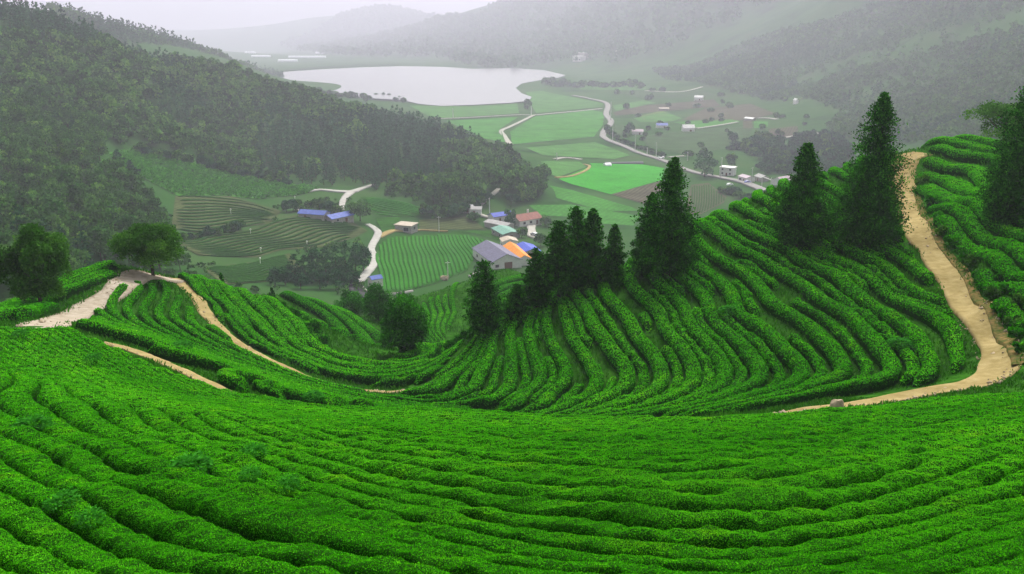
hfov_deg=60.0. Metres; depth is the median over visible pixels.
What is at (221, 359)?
tea hedge
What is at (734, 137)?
tree
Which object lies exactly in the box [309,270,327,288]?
tree
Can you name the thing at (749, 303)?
tea hedge
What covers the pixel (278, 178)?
tree
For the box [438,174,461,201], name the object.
forest tree
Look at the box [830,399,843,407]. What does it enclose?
boulder
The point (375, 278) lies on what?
kiosk
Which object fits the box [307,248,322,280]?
tree
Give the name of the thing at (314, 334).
tea hedge
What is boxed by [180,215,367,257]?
field
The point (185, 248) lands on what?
forest tree
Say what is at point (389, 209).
tea hedge
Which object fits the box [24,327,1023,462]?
tea hedge
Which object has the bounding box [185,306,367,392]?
tea hedge
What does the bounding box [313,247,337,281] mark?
conifer
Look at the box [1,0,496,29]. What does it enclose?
sky
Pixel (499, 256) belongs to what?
barn
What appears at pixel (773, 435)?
tea hedge
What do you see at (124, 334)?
tea hedge
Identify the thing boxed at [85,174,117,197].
forest tree
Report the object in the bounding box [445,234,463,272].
tea hedge
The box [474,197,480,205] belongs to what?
tree
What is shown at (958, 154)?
tea hedge
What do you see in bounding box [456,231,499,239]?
field
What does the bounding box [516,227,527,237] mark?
tree
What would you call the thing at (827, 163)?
conifer
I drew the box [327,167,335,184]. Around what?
forest conifer
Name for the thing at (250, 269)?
tea hedge
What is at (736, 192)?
tree
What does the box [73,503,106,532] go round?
weed plant
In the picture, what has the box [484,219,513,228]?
grey roof shed
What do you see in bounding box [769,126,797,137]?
field
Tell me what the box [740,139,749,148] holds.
tree
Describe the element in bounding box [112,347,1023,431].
tea hedge
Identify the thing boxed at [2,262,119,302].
tea hedge
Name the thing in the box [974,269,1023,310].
tea hedge
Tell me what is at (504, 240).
outbuilding
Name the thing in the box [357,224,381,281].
concrete road
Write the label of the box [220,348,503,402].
tea hedge
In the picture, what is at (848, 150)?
tree
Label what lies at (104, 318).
tea hedge
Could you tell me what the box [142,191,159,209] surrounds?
forest tree
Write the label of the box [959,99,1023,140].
spreading tree
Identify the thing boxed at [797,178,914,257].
tea hedge
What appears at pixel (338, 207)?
tree
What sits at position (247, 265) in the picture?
tea hedge
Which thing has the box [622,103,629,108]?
tree
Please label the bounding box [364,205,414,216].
tea hedge
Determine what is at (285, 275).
tree
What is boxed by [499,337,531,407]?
tea hedge
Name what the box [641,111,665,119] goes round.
field
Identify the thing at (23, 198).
forest tree
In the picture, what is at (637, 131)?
house
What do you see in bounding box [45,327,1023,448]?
tea hedge
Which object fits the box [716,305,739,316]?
weed plant
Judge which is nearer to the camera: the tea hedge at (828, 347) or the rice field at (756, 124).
the tea hedge at (828, 347)
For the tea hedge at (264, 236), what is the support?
on the field at (360, 230)
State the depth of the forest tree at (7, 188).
298.31 m
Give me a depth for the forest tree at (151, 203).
328.03 m
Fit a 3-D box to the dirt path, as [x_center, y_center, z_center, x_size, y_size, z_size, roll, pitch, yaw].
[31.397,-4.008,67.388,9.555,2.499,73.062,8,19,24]
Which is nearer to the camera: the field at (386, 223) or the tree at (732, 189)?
the field at (386, 223)
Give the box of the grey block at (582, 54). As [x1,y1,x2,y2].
[578,52,588,58]
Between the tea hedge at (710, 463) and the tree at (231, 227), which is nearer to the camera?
the tea hedge at (710, 463)
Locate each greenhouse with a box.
[251,55,270,56]
[278,59,297,61]
[288,56,325,57]
[605,161,643,163]
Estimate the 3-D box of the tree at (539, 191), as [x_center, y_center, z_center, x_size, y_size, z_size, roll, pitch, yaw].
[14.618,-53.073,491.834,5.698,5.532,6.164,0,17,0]
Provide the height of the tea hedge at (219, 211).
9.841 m
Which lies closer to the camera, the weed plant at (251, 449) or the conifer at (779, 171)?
the weed plant at (251, 449)
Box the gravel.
[16,152,1021,412]
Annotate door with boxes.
[505,262,511,268]
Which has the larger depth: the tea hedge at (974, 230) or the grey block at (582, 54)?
the grey block at (582, 54)
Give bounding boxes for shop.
[738,174,755,181]
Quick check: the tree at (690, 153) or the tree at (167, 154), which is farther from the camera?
the tree at (690, 153)
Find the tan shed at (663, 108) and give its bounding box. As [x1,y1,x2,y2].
[658,107,668,109]
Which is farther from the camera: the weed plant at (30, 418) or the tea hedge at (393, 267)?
the tea hedge at (393, 267)
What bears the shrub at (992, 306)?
on the terrain at (700, 42)
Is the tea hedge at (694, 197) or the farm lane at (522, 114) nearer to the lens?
the tea hedge at (694, 197)
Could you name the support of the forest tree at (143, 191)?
on the terrain at (700, 42)
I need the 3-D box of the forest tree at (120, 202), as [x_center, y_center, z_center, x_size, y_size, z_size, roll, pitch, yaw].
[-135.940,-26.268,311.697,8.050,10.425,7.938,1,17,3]
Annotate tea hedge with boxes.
[0,261,118,302]
[0,269,114,306]
[0,271,117,321]
[0,326,1019,481]
[0,329,1023,494]
[0,333,1023,512]
[0,339,1023,532]
[0,345,1023,549]
[0,351,1023,560]
[0,355,1023,573]
[0,360,1023,573]
[0,369,1023,573]
[0,434,1023,573]
[0,459,342,573]
[0,492,191,573]
[0,528,95,573]
[0,568,18,573]
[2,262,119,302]
[11,301,59,320]
[13,327,1023,473]
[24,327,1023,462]
[35,327,1023,455]
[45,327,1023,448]
[54,260,116,279]
[54,326,1023,444]
[64,326,1022,440]
[73,318,241,368]
[89,316,401,406]
[90,337,1023,434]
[91,314,409,406]
[91,319,396,407]
[92,318,404,407]
[93,307,413,406]
[99,321,391,406]
[106,282,604,413]
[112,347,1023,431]
[122,280,572,412]
[135,358,1005,428]
[138,283,547,411]
[147,343,240,372]
[154,279,522,408]
[157,367,994,425]
[169,295,507,402]
[176,214,268,219]
[176,216,261,222]
[176,374,772,422]
[177,208,276,215]
[177,210,271,215]
[177,212,270,216]
[177,228,201,232]
[177,272,223,322]
[178,195,246,201]
[179,218,270,225]
[180,199,272,210]
[182,217,309,241]
[183,202,268,211]
[183,205,275,214]
[183,218,348,243]
[183,220,262,228]
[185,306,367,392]
[187,222,351,246]
[190,220,347,245]
[190,274,458,384]
[192,275,210,296]
[192,379,703,421]
[193,230,355,253]
[194,224,359,248]
[195,226,357,249]
[201,232,351,254]
[203,228,355,251]
[203,234,349,256]
[206,254,286,268]
[206,324,232,341]
[209,256,287,269]
[209,279,252,327]
[211,258,287,271]
[212,279,462,373]
[213,262,246,266]
[214,259,288,273]
[217,260,286,274]
[217,367,281,392]
[218,262,288,276]
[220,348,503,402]
[223,388,653,419]
[224,263,289,277]
[224,264,291,279]
[224,313,321,375]
[225,270,283,281]
[227,270,292,282]
[227,285,427,368]
[230,348,341,387]
[234,287,450,370]
[245,393,629,417]
[252,378,285,399]
[254,294,449,365]
[261,395,548,415]
[262,295,446,365]
[272,382,333,404]
[278,290,349,335]
[295,309,311,321]
[299,388,342,406]
[302,296,373,343]
[303,321,354,355]
[311,318,328,328]
[315,389,347,405]
[329,327,346,335]
[330,237,350,243]
[332,305,380,341]
[350,334,366,342]
[352,397,374,406]
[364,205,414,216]
[365,199,417,208]
[365,200,418,210]
[365,202,418,213]
[365,203,410,213]
[367,201,425,213]
[371,357,450,387]
[372,197,414,205]
[373,198,417,207]
[375,253,385,290]
[376,213,397,216]
[379,244,390,290]
[383,241,394,289]
[387,239,398,289]
[387,342,436,361]
[390,345,420,358]
[391,238,403,290]
[394,317,504,398]
[395,237,407,290]
[399,237,412,289]
[399,317,502,395]
[403,236,416,288]
[407,236,421,287]
[407,402,472,408]
[411,235,425,284]
[414,343,426,356]
[414,364,444,384]
[415,236,430,283]
[416,303,434,342]
[417,333,482,386]
[419,236,434,282]
[422,302,437,341]
[423,235,438,280]
[427,235,442,280]
[428,297,441,341]
[430,236,446,275]
[434,236,451,277]
[435,295,444,340]
[435,331,479,378]
[437,234,455,274]
[440,294,449,337]
[441,234,459,272]
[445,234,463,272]
[447,282,458,330]
[448,234,467,269]
[452,235,469,263]
[455,235,472,260]
[459,235,473,256]
[463,235,472,250]
[467,235,475,246]
[491,280,527,295]
[492,274,524,287]
[497,287,523,300]
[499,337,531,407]
[502,319,511,335]
[522,307,529,325]
[529,356,557,404]
[530,382,583,413]
[534,305,543,342]
[548,376,617,414]
[551,287,635,414]
[560,295,593,349]
[570,282,669,414]
[574,286,649,412]
[578,345,684,414]
[582,265,702,415]
[595,289,715,415]
[599,257,733,416]
[617,307,747,416]
[622,262,636,276]
[630,269,769,416]
[637,312,652,332]
[660,273,685,296]
[661,260,810,416]
[675,333,827,415]
[682,235,852,415]
[682,265,715,297]
[686,402,745,416]
[687,242,710,267]
[691,185,695,212]
[692,218,902,413]
[694,186,697,212]
[696,186,699,212]
[699,186,702,212]
[701,185,704,212]
[704,184,707,212]
[704,215,919,386]
[707,184,709,209]
[709,209,940,386]
[713,188,714,206]
[718,306,785,398]
[728,200,965,373]
[730,279,760,317]
[737,259,778,290]
[741,197,751,205]
[742,219,869,294]
[752,189,947,309]
[759,207,837,254]
[766,184,886,260]
[777,178,934,286]
[790,297,873,378]
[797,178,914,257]
[810,173,904,241]
[822,172,828,178]
[828,166,894,213]
[842,162,854,176]
[862,263,953,317]
[915,171,1023,228]
[915,183,1023,242]
[922,136,999,154]
[922,157,1001,188]
[926,202,1023,270]
[928,144,1017,172]
[933,214,1023,281]
[954,134,1021,151]
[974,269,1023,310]
[993,297,1023,327]
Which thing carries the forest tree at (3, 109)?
on the terrain at (700, 42)
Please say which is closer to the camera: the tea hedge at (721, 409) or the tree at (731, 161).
the tea hedge at (721, 409)
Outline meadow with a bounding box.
[109,149,314,198]
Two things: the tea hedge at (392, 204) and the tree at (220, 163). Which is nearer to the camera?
the tea hedge at (392, 204)
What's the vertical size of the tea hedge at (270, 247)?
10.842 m
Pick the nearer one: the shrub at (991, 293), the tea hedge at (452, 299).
the shrub at (991, 293)
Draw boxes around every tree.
[0,106,8,116]
[0,149,12,168]
[0,181,17,194]
[0,215,34,232]
[0,222,73,301]
[0,225,44,267]
[0,227,17,243]
[1,224,46,242]
[3,190,48,214]
[12,156,36,173]
[20,170,46,186]
[24,119,48,127]
[33,198,73,235]
[36,196,70,224]
[42,180,69,198]
[48,230,72,249]
[51,165,82,183]
[53,247,90,276]
[57,183,88,212]
[58,261,80,275]
[66,164,82,171]
[66,192,96,211]
[68,213,84,235]
[69,155,93,171]
[69,216,95,236]
[72,230,97,251]
[81,182,114,199]
[82,193,132,253]
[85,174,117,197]
[85,227,112,260]
[88,224,118,260]
[89,140,109,160]
[96,177,126,190]
[101,156,127,180]
[101,167,135,186]
[107,222,185,275]
[116,198,136,215]
[118,166,138,187]
[119,251,137,266]
[121,173,145,193]
[121,195,146,214]
[132,142,146,151]
[134,186,154,198]
[136,210,148,222]
[137,197,166,216]
[139,147,152,154]
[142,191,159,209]
[145,209,176,230]
[147,211,171,224]
[150,148,163,154]
[162,150,171,158]
[169,150,180,158]
[169,239,187,264]
[169,252,191,270]
[176,155,185,160]
[180,232,188,238]
[182,153,191,161]
[187,154,194,162]
[192,233,198,239]
[195,155,204,163]
[196,231,204,237]
[202,225,213,235]
[205,161,217,168]
[214,227,223,234]
[215,160,226,170]
[220,225,228,232]
[225,222,236,232]
[232,220,242,229]
[236,219,245,227]
[237,169,248,176]
[253,169,264,177]
[262,175,275,181]
[266,266,280,284]
[272,173,282,181]
[278,170,288,181]
[278,266,291,284]
[280,199,291,211]
[282,177,292,184]
[287,199,298,211]
[293,199,303,210]
[293,272,307,288]
[304,200,309,208]
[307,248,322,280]
[308,199,319,209]
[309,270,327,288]
[314,197,326,209]
[318,203,329,208]
[325,201,335,212]
[329,268,348,287]
[330,205,342,212]
[333,288,364,315]
[344,199,371,220]
[346,272,360,283]
[347,242,366,271]
[356,246,371,270]
[363,281,392,320]
[379,292,431,352]
[400,97,406,102]
[418,202,426,213]
[419,205,434,213]
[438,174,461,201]
[455,174,475,197]
[459,203,470,212]
[461,259,510,335]
[465,195,475,204]
[466,212,480,220]
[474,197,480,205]
[479,192,493,203]
[499,283,530,320]
[504,208,515,224]
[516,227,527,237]
[517,191,525,200]
[521,247,554,308]
[524,99,531,108]
[525,192,533,200]
[533,233,546,245]
[535,187,542,195]
[538,220,586,296]
[540,215,551,225]
[541,77,552,83]
[551,205,599,288]
[554,79,563,86]
[564,208,609,290]
[568,82,577,86]
[578,80,587,87]
[588,80,596,86]
[588,223,632,287]
[609,81,615,86]
[616,81,622,86]
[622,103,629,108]
[624,122,634,133]
[625,78,634,86]
[625,192,661,275]
[630,157,705,276]
[635,81,645,87]
[682,149,694,156]
[693,149,718,176]
[719,186,730,193]
[725,153,737,159]
[726,186,741,193]
[727,131,738,141]
[727,157,735,164]
[731,190,744,197]
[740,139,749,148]
[744,139,754,148]
[744,193,751,197]
[748,134,764,141]
[752,130,761,136]
[754,161,766,168]
[759,123,766,128]
[760,142,840,248]
[760,164,773,173]
[762,131,774,137]
[775,134,787,143]
[780,96,787,101]
[784,163,795,173]
[788,137,798,144]
[792,149,802,155]
[806,129,816,135]
[810,142,820,151]
[816,91,914,251]
[827,162,840,168]
[837,158,847,162]
[844,146,856,157]
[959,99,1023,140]
[972,86,1023,227]
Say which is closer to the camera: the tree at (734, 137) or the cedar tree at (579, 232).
the cedar tree at (579, 232)
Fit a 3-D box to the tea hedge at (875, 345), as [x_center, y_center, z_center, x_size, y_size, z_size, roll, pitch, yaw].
[21.121,2.650,82.448,9.543,19.153,80.901,3,17,8]
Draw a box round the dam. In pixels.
[283,64,390,69]
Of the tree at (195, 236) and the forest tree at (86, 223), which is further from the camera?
the tree at (195, 236)
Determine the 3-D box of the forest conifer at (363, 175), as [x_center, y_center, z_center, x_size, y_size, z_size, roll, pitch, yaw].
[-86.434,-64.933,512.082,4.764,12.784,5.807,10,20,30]
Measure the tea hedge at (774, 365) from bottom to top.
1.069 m
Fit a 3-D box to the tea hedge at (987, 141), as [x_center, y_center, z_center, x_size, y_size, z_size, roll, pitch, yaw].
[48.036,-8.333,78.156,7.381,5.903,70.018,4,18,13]
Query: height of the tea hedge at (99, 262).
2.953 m
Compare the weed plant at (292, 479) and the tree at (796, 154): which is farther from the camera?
the tree at (796, 154)
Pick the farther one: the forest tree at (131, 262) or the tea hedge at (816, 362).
the forest tree at (131, 262)
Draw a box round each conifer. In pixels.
[10,203,24,229]
[39,217,48,230]
[72,219,92,262]
[76,231,94,267]
[111,149,128,167]
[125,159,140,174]
[219,272,227,284]
[268,287,277,298]
[284,253,301,281]
[291,253,316,283]
[295,160,300,179]
[296,160,305,182]
[312,158,320,178]
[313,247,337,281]
[318,162,328,182]
[325,166,333,182]
[325,245,352,280]
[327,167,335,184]
[331,240,362,277]
[348,161,361,182]
[358,164,367,184]
[361,165,369,183]
[370,170,379,189]
[725,140,742,149]
[744,142,759,154]
[774,165,796,173]
[786,141,799,153]
[795,140,807,147]
[812,139,823,152]
[817,129,827,136]
[824,160,836,169]
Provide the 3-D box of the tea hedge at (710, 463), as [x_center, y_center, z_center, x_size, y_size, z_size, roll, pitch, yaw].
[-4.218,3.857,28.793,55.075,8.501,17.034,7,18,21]
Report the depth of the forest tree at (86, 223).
259.27 m
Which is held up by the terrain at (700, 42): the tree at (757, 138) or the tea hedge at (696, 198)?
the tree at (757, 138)
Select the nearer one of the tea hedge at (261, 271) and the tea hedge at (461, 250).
the tea hedge at (261, 271)
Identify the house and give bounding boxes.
[487,211,510,221]
[491,225,519,237]
[513,209,541,226]
[517,242,540,257]
[632,129,643,134]
[655,123,667,127]
[719,165,736,175]
[754,173,769,181]
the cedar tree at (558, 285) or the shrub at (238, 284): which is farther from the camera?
the shrub at (238, 284)
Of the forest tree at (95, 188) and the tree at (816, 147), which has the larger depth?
the tree at (816, 147)
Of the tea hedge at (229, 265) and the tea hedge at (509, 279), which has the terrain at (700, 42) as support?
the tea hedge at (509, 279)
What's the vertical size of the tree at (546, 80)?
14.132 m
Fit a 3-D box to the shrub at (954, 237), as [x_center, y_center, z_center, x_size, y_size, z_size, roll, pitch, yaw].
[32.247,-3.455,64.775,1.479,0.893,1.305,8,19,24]
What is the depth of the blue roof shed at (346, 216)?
411.03 m
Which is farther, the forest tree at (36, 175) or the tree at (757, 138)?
the tree at (757, 138)
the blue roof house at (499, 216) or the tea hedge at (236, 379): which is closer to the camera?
the tea hedge at (236, 379)
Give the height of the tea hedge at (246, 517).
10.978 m
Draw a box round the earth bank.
[914,194,1023,366]
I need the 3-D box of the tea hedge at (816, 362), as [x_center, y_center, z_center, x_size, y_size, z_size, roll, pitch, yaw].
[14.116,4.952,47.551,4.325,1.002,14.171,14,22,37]
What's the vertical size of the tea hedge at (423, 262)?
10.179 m
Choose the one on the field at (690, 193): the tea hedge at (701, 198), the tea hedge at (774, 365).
the tea hedge at (701, 198)
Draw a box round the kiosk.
[367,274,382,287]
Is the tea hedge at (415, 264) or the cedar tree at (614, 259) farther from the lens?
the tea hedge at (415, 264)
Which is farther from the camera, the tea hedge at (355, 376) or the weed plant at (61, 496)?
the tea hedge at (355, 376)
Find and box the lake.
[282,66,564,105]
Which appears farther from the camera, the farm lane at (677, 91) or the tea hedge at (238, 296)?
the farm lane at (677, 91)
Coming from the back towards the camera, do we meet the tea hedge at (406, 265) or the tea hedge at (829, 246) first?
the tea hedge at (406, 265)
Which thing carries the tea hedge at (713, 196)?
on the field at (690, 193)
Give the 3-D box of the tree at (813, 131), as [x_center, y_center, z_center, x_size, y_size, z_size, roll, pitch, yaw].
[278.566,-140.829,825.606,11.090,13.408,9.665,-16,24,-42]
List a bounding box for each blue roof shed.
[297,209,329,220]
[325,210,354,222]
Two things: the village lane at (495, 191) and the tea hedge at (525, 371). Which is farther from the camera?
the village lane at (495, 191)
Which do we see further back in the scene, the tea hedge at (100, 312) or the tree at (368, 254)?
the tree at (368, 254)
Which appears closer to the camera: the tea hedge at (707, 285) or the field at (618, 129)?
the tea hedge at (707, 285)
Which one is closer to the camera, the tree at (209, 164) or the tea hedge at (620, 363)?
the tea hedge at (620, 363)
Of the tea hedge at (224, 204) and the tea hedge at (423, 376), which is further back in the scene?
the tea hedge at (224, 204)
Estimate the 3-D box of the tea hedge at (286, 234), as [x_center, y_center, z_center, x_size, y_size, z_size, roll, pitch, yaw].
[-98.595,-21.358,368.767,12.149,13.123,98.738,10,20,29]
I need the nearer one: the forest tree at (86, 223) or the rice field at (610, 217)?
the forest tree at (86, 223)
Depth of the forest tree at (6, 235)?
200.00 m
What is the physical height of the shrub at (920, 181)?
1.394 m
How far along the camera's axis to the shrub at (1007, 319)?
47.47 m
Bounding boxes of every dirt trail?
[104,341,231,390]
[168,277,402,392]
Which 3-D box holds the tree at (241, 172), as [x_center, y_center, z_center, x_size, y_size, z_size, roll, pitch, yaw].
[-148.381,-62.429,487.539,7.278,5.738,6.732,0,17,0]
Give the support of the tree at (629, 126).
on the terrain at (700, 42)
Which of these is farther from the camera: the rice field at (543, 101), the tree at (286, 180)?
the rice field at (543, 101)
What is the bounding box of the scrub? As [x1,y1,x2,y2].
[121,188,509,294]
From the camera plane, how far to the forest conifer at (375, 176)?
492.54 m
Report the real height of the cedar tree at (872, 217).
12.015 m
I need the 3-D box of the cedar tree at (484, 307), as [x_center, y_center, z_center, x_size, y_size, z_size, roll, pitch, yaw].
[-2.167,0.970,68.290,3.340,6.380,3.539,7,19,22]
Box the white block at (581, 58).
[573,56,585,61]
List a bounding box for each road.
[310,184,373,192]
[339,192,354,209]
[349,281,366,297]
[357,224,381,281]
[572,95,765,189]
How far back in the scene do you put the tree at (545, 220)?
443.95 m
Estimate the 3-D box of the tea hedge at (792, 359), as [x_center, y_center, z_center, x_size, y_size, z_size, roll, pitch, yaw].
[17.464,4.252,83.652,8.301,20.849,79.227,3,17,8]
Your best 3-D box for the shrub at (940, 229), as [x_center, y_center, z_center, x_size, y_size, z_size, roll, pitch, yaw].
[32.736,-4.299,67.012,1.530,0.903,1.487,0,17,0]
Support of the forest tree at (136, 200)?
on the terrain at (700, 42)
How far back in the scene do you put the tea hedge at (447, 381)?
59.71 m
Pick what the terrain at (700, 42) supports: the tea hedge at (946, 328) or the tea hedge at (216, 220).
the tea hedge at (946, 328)
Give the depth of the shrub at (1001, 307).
48.52 m
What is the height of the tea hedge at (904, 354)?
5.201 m
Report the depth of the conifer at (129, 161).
397.54 m
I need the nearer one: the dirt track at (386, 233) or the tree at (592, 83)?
the dirt track at (386, 233)
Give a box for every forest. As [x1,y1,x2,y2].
[0,0,551,283]
[45,1,284,77]
[279,0,773,67]
[652,0,1023,144]
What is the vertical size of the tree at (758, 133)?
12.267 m
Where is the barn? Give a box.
[472,240,522,268]
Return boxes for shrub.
[162,268,175,275]
[186,270,197,274]
[234,281,242,286]
[250,285,259,291]
[292,310,300,316]
[298,315,309,320]
[305,321,315,326]
[308,324,322,333]
[317,333,329,346]
[427,352,442,358]
[434,348,447,352]
[442,339,456,347]
[453,334,459,341]
[459,329,471,339]
[468,325,475,335]
[914,173,929,186]
[924,195,937,205]
[931,210,943,220]
[934,225,947,235]
[942,234,960,245]
[953,247,967,256]
[961,253,978,268]
[971,269,981,277]
[982,285,1001,300]
[990,300,1001,309]
[992,273,1001,281]
[997,304,1006,317]
[998,282,1015,292]
[1004,316,1011,324]
[1007,326,1023,337]
[1010,293,1023,302]
[1011,340,1023,352]
[1012,315,1023,326]
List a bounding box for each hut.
[394,221,417,233]
[468,206,481,214]
[694,95,703,100]
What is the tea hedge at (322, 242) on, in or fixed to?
on the field at (360, 230)
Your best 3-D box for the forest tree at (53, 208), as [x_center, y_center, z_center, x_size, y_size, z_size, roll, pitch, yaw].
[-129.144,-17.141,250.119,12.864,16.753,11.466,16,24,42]
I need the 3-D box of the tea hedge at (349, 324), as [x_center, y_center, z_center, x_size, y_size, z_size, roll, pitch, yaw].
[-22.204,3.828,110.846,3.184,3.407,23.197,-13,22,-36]
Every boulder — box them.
[440,275,448,280]
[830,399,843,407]
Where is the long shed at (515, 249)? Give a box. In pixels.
[503,242,531,265]
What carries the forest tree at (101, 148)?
on the terrain at (700, 42)
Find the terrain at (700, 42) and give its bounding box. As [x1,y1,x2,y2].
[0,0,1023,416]
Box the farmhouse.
[772,175,795,184]
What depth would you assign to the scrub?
355.09 m
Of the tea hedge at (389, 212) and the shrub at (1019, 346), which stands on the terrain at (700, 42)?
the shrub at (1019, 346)
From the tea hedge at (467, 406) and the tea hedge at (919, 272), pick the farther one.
the tea hedge at (919, 272)
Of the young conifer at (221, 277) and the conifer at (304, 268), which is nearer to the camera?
the young conifer at (221, 277)
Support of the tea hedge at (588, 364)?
on the terrain at (700, 42)
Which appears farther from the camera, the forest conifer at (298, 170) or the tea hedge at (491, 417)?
the forest conifer at (298, 170)
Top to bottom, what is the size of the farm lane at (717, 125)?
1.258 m
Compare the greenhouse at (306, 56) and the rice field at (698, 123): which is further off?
the greenhouse at (306, 56)
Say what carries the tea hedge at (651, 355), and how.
on the terrain at (700, 42)
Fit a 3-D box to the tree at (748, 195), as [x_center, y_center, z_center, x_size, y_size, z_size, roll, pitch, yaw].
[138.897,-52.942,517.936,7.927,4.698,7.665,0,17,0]
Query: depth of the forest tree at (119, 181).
339.78 m
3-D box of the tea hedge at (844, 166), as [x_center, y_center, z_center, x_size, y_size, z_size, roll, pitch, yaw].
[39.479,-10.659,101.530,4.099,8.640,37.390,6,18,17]
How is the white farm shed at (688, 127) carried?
on the field at (680, 142)
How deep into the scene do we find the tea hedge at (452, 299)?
133.53 m
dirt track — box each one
[381,229,447,237]
[554,164,590,177]
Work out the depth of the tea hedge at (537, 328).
66.22 m
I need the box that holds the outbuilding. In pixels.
[499,235,517,245]
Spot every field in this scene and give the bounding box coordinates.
[172,196,280,231]
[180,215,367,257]
[206,253,299,283]
[359,197,430,215]
[375,217,399,231]
[377,232,497,291]
[410,103,518,117]
[419,215,484,228]
[450,117,517,141]
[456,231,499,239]
[510,110,603,143]
[526,91,603,112]
[527,142,628,158]
[529,205,638,225]
[541,161,586,176]
[549,185,638,210]
[560,163,663,193]
[581,85,645,89]
[612,125,644,134]
[612,181,661,202]
[613,99,719,115]
[613,100,653,110]
[621,89,714,98]
[634,112,680,121]
[640,126,750,153]
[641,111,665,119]
[675,120,739,127]
[683,104,772,120]
[686,183,725,213]
[743,121,752,127]
[754,121,767,127]
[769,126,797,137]
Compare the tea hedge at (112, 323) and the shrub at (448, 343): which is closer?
the tea hedge at (112, 323)
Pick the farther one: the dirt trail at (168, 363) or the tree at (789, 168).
the tree at (789, 168)
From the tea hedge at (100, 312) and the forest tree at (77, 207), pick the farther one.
the forest tree at (77, 207)
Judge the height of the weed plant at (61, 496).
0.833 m
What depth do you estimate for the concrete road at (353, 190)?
488.23 m
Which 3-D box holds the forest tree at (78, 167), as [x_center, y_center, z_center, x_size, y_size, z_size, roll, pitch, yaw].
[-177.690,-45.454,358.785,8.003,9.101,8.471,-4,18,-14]
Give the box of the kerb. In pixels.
[361,279,412,294]
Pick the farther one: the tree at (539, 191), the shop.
the shop
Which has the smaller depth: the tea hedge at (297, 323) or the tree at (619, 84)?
the tea hedge at (297, 323)
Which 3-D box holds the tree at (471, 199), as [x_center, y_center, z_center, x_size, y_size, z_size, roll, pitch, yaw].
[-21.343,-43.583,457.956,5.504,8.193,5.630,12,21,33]
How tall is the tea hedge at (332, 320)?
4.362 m
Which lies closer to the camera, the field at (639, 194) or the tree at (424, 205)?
the tree at (424, 205)
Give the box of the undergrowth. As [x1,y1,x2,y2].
[110,148,319,197]
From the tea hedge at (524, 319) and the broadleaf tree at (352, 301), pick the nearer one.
the tea hedge at (524, 319)
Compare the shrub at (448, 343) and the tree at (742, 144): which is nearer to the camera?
the shrub at (448, 343)
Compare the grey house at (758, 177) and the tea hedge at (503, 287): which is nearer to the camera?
the tea hedge at (503, 287)
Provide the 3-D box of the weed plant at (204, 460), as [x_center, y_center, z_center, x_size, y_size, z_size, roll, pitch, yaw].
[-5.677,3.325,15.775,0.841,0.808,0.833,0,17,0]
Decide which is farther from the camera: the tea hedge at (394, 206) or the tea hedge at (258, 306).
the tea hedge at (394, 206)
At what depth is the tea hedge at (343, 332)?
85.89 m
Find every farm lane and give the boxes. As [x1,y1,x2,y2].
[441,108,602,118]
[499,115,534,143]
[553,157,582,159]
[644,87,701,91]
[698,122,737,128]
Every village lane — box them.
[481,188,499,217]
[527,224,535,238]
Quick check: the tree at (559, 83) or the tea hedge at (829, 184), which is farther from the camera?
the tree at (559, 83)
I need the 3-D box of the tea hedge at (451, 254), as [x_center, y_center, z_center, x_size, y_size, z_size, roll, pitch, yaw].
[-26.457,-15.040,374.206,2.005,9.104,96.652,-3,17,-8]
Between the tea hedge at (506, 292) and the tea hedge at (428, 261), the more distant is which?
the tea hedge at (428, 261)
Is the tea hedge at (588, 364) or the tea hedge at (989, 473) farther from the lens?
the tea hedge at (588, 364)
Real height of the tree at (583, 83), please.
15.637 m
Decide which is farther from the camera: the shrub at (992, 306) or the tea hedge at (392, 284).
the tea hedge at (392, 284)
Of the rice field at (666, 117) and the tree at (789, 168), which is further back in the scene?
the rice field at (666, 117)
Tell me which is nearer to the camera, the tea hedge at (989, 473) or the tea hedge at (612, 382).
the tea hedge at (989, 473)
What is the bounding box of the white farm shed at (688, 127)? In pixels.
[682,124,694,130]
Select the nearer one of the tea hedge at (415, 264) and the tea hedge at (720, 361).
the tea hedge at (720, 361)
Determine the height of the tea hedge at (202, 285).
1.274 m
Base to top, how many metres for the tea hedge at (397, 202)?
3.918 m
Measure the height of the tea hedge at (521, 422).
4.721 m
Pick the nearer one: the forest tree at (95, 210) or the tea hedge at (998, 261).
the tea hedge at (998, 261)
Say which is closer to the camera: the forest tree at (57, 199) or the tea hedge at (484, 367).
the tea hedge at (484, 367)
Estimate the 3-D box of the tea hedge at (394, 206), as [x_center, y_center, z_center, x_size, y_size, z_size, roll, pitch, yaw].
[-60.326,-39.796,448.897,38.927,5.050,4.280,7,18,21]
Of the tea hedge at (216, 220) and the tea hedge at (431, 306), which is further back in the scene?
the tea hedge at (216, 220)
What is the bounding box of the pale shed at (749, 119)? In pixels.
[744,117,756,120]
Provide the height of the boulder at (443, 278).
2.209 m
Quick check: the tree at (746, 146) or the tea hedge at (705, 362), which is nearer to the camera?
the tea hedge at (705, 362)
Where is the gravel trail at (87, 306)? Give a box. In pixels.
[15,270,184,328]
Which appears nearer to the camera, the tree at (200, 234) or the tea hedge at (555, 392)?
the tea hedge at (555, 392)
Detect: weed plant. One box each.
[8,413,53,430]
[11,328,29,337]
[41,483,80,513]
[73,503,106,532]
[83,352,102,364]
[169,450,213,473]
[173,340,193,348]
[237,460,261,482]
[239,438,267,459]
[277,473,300,494]
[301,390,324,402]
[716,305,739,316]
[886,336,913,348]

